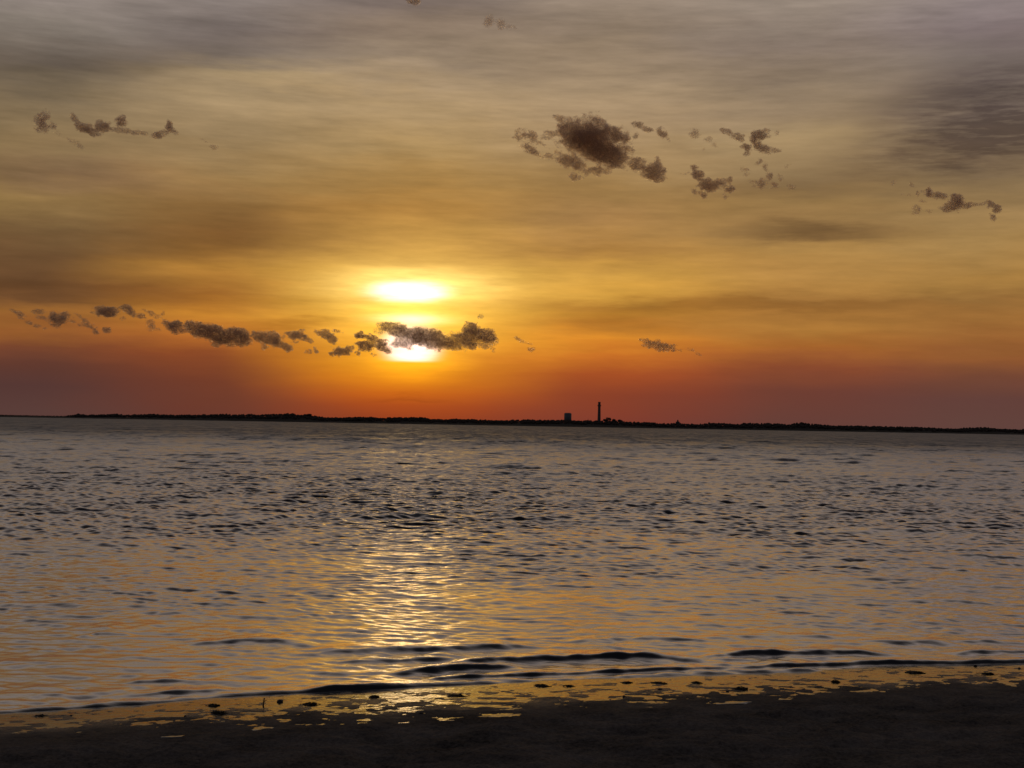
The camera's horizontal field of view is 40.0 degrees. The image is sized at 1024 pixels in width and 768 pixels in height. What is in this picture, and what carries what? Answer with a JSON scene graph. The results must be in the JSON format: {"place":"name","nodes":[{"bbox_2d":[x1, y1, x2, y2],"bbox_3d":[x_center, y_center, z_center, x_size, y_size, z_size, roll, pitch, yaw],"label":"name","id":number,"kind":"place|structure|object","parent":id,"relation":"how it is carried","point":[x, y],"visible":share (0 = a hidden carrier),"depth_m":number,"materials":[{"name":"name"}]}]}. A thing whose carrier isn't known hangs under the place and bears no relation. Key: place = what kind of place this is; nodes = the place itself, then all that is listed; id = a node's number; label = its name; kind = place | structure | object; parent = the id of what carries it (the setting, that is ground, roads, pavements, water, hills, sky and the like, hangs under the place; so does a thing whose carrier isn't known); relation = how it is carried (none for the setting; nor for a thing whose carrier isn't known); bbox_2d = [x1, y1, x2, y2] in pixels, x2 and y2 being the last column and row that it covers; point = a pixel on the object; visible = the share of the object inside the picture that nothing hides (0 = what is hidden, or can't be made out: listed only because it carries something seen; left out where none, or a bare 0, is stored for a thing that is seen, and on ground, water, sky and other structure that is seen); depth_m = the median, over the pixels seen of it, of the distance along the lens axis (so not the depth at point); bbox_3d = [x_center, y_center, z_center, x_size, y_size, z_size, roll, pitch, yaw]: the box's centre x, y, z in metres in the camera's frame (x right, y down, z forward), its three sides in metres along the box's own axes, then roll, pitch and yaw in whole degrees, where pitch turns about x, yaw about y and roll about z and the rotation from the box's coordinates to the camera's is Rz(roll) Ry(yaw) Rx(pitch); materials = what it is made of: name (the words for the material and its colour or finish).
{"place":"outdoors","nodes":[
{"label":"outdoors","id":0,"kind":"place"},
{"bbox_2d":[13,311,26,317],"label":"cloud","id":1,"kind":"structure","parent":0,"point":[22,314],"depth_m":12304.36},
{"bbox_2d":[30,308,44,314],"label":"cloud","id":2,"kind":"structure","parent":0,"point":[33,312],"depth_m":12022.20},
{"bbox_2d":[33,109,56,134],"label":"cloud","id":3,"kind":"structure","parent":0,"point":[42,123],"depth_m":4282.04,"materials":[{"name":"grey"}]},
{"bbox_2d":[44,311,72,328],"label":"cloud","id":4,"kind":"structure","parent":0,"point":[61,317],"depth_m":12683.70,"materials":[{"name":"grey"}]},
{"bbox_2d":[56,133,82,149],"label":"cloud","id":5,"kind":"structure","parent":0,"point":[76,142],"depth_m":4590.43,"materials":[{"name":"grey"}]},
{"bbox_2d":[69,313,98,334],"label":"cloud","id":6,"kind":"structure","parent":0,"point":[87,325],"depth_m":13574.34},
{"bbox_2d":[90,305,120,317],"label":"cloud","id":7,"kind":"structure","parent":0,"point":[107,310],"depth_m":11852.62,"materials":[{"name":"grey"}]},
{"bbox_2d":[102,327,110,333],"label":"cloud","id":8,"kind":"structure","parent":0,"point":[106,329],"depth_m":14382.42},
{"bbox_2d":[70,112,177,138],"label":"cloud","id":9,"kind":"structure","parent":0,"point":[87,130],"depth_m":4360.59,"materials":[{"name":"grey"}]},
{"bbox_2d":[118,304,145,319],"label":"cloud","id":10,"kind":"structure","parent":0,"point":[129,311],"depth_m":11991.26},
{"bbox_2d":[145,319,159,330],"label":"cloud","id":11,"kind":"structure","parent":0,"point":[152,327],"depth_m":13676.58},
{"bbox_2d":[141,309,164,319],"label":"cloud","id":12,"kind":"structure","parent":0,"point":[154,314],"depth_m":12079.94,"materials":[{"name":"brown"}]},
{"bbox_2d":[161,320,189,334],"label":"cloud","id":13,"kind":"structure","parent":0,"point":[176,325],"depth_m":13724.77,"materials":[{"name":"grey"}]},
{"bbox_2d":[183,320,293,352],"bbox_3d":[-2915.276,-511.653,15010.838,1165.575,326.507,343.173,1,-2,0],"label":"cloud","id":14,"kind":"structure","parent":0,"point":[234,335],"depth_m":14974.67,"materials":[{"name":"grey"}]},
{"bbox_2d":[282,329,318,353],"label":"cloud","id":15,"kind":"structure","parent":0,"point":[295,336],"depth_m":15242.32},
{"bbox_2d":[314,329,342,344],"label":"cloud","id":16,"kind":"structure","parent":0,"point":[329,335],"depth_m":14670.16,"materials":[{"name":"brown"}]},
{"bbox_2d":[328,330,391,356],"bbox_3d":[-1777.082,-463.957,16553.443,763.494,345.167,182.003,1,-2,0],"label":"cloud","id":17,"kind":"structure","parent":0,"point":[367,344],"depth_m":16542.90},
{"bbox_2d":[406,0,421,5],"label":"cloud","id":18,"kind":"structure","parent":0,"point":[415,3],"depth_m":2987.77,"materials":[{"name":"grey"}]},
{"bbox_2d":[373,321,498,352],"bbox_3d":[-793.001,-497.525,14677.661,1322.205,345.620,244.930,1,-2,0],"label":"cloud","id":19,"kind":"structure","parent":0,"point":[431,336],"depth_m":14650.82,"materials":[{"name":"grey"}]},
{"bbox_2d":[482,14,494,26],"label":"cloud","id":20,"kind":"structure","parent":0,"point":[488,21],"depth_m":3137.11,"materials":[{"name":"grey"}]},
{"bbox_2d":[495,18,506,29],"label":"cloud","id":21,"kind":"structure","parent":0,"point":[499,23],"depth_m":3159.49,"materials":[{"name":"grey"}]},
{"bbox_2d":[0,417,1023,713],"bbox_3d":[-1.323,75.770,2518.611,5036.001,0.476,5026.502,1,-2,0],"label":"water","id":22,"kind":"structure","parent":0,"point":[144,561],"depth_m":20.50,"materials":[{"name":"black liquid"}]},
{"bbox_2d":[0,665,1023,767],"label":"sand","id":23,"kind":"structure","parent":0,"point":[955,723],"depth_m":8.31,"materials":[{"name":"brown sand"}]},
{"bbox_2d":[211,710,225,713],"bbox_3d":[-1.872,2.096,8.978,0.126,0.031,0.071,1,-2,15],"label":"seaweed clump","id":24,"kind":"object","parent":23,"relation":"on","point":[217,712],"visible":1,"depth_m":8.96,"materials":[{"name":"black plant"}]},
{"bbox_2d":[447,694,463,696],"bbox_3d":[-0.374,2.155,9.740,0.183,0.020,0.101,1,-2,-10],"label":"seaweed clump","id":25,"kind":"object","parent":23,"relation":"on","point":[456,695],"visible":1,"depth_m":9.72,"materials":[{"name":"black plant"}]},
{"bbox_2d":[0,663,1023,737],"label":"shallow water","id":26,"kind":"structure","parent":0,"point":[677,683],"depth_m":9.90,"materials":[{"name":"black liquid"}]},
{"bbox_2d":[205,703,219,706],"bbox_3d":[-1.970,2.118,9.268,0.091,0.027,0.069,2,-2,-41],"label":"seaweed clump","id":27,"kind":"object","parent":26,"relation":"on","point":[210,705],"visible":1,"depth_m":9.26,"materials":[{"name":"black plant"}]},
{"bbox_2d":[299,702,320,705],"bbox_3d":[-1.336,2.123,9.333,0.144,0.026,0.068,2,-2,-21],"label":"seaweed clump","id":28,"kind":"object","parent":26,"relation":"on","point":[310,703],"visible":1,"depth_m":9.32,"materials":[{"name":"black plant"}]},
{"bbox_2d":[534,684,547,686],"bbox_3d":[0.227,2.189,10.208,0.141,0.027,0.104,1,-2,6],"label":"seaweed clump","id":29,"kind":"object","parent":26,"relation":"on","point":[541,685],"visible":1,"depth_m":10.19,"materials":[{"name":"black plant"}]},
{"bbox_2d":[651,681,666,683],"bbox_3d":[1.081,2.206,10.376,0.115,0.021,0.128,2,-2,-18],"label":"seaweed clump","id":30,"kind":"object","parent":26,"relation":"on","point":[656,682],"visible":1,"depth_m":10.36,"materials":[{"name":"black plant"}]},
{"bbox_2d":[731,686,747,689],"bbox_3d":[1.636,2.188,10.110,0.121,0.031,0.084,0,-2,17],"label":"seaweed clump","id":31,"kind":"object","parent":26,"relation":"on","point":[741,688],"visible":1,"depth_m":10.09,"materials":[{"name":"black plant"}]},
{"bbox_2d":[905,670,923,673],"bbox_3d":[3.160,2.259,11.016,0.174,0.028,0.125,0,-2,19],"label":"seaweed clump","id":32,"kind":"object","parent":26,"relation":"on","point":[912,672],"visible":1,"depth_m":11.01,"materials":[{"name":"black plant"}]},
{"bbox_2d":[0,413,1023,434],"bbox_3d":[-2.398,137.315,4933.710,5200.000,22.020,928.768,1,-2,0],"label":"shore","id":33,"kind":"structure","parent":0,"point":[289,419],"depth_m":4517.80,"materials":[{"name":"black plant"}]},
{"bbox_2d":[564,413,571,420],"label":"water tank","id":34,"kind":"object","parent":33,"relation":"on","point":[567,416],"visible":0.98,"depth_m":4608.12,"materials":[{"name":"paint"}]},
{"bbox_2d":[597,402,600,421],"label":"stone tower","id":35,"kind":"structure","parent":33,"relation":"on","point":[599,411],"depth_m":4595.72,"materials":[{"name":"stone"}]},
{"bbox_2d":[0,0,1023,429],"label":"sky","id":36,"kind":"structure","parent":0,"point":[367,169],"materials":[{"name":"orange"}]},
{"bbox_2d":[512,112,666,183],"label":"cloud","id":37,"kind":"structure","parent":0,"point":[597,148],"depth_m":4526.26,"materials":[{"name":"grey"}]},
{"bbox_2d":[631,121,670,140],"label":"cloud","id":38,"kind":"structure","parent":0,"point":[659,130],"depth_m":4256.90,"materials":[{"name":"grey"}]},
{"bbox_2d":[639,338,681,351],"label":"cloud","id":39,"kind":"structure","parent":0,"point":[659,345],"depth_m":15355.54,"materials":[{"name":"brown"}]},
{"bbox_2d":[689,128,699,138],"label":"cloud","id":40,"kind":"structure","parent":0,"point":[696,134],"depth_m":4289.31,"materials":[{"name":"grey"}]},
{"bbox_2d":[681,164,735,198],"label":"cloud","id":41,"kind":"structure","parent":0,"point":[707,184],"depth_m":5156.33,"materials":[{"name":"grey"}]},
{"bbox_2d":[719,127,781,155],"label":"cloud","id":42,"kind":"structure","parent":0,"point":[755,143],"depth_m":4390.78,"materials":[{"name":"grey"}]},
{"bbox_2d":[740,158,795,190],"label":"cloud","id":43,"kind":"structure","parent":0,"point":[767,178],"depth_m":5019.40,"materials":[{"name":"grey"}]},
{"bbox_2d":[912,204,922,214],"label":"cloud","id":44,"kind":"structure","parent":0,"point":[915,205],"depth_m":5698.09,"materials":[{"name":"grey"}]},
{"bbox_2d":[923,187,1001,221],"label":"cloud","id":45,"kind":"structure","parent":0,"point":[959,201],"depth_m":5523.12,"materials":[{"name":"grey"}]}
]}

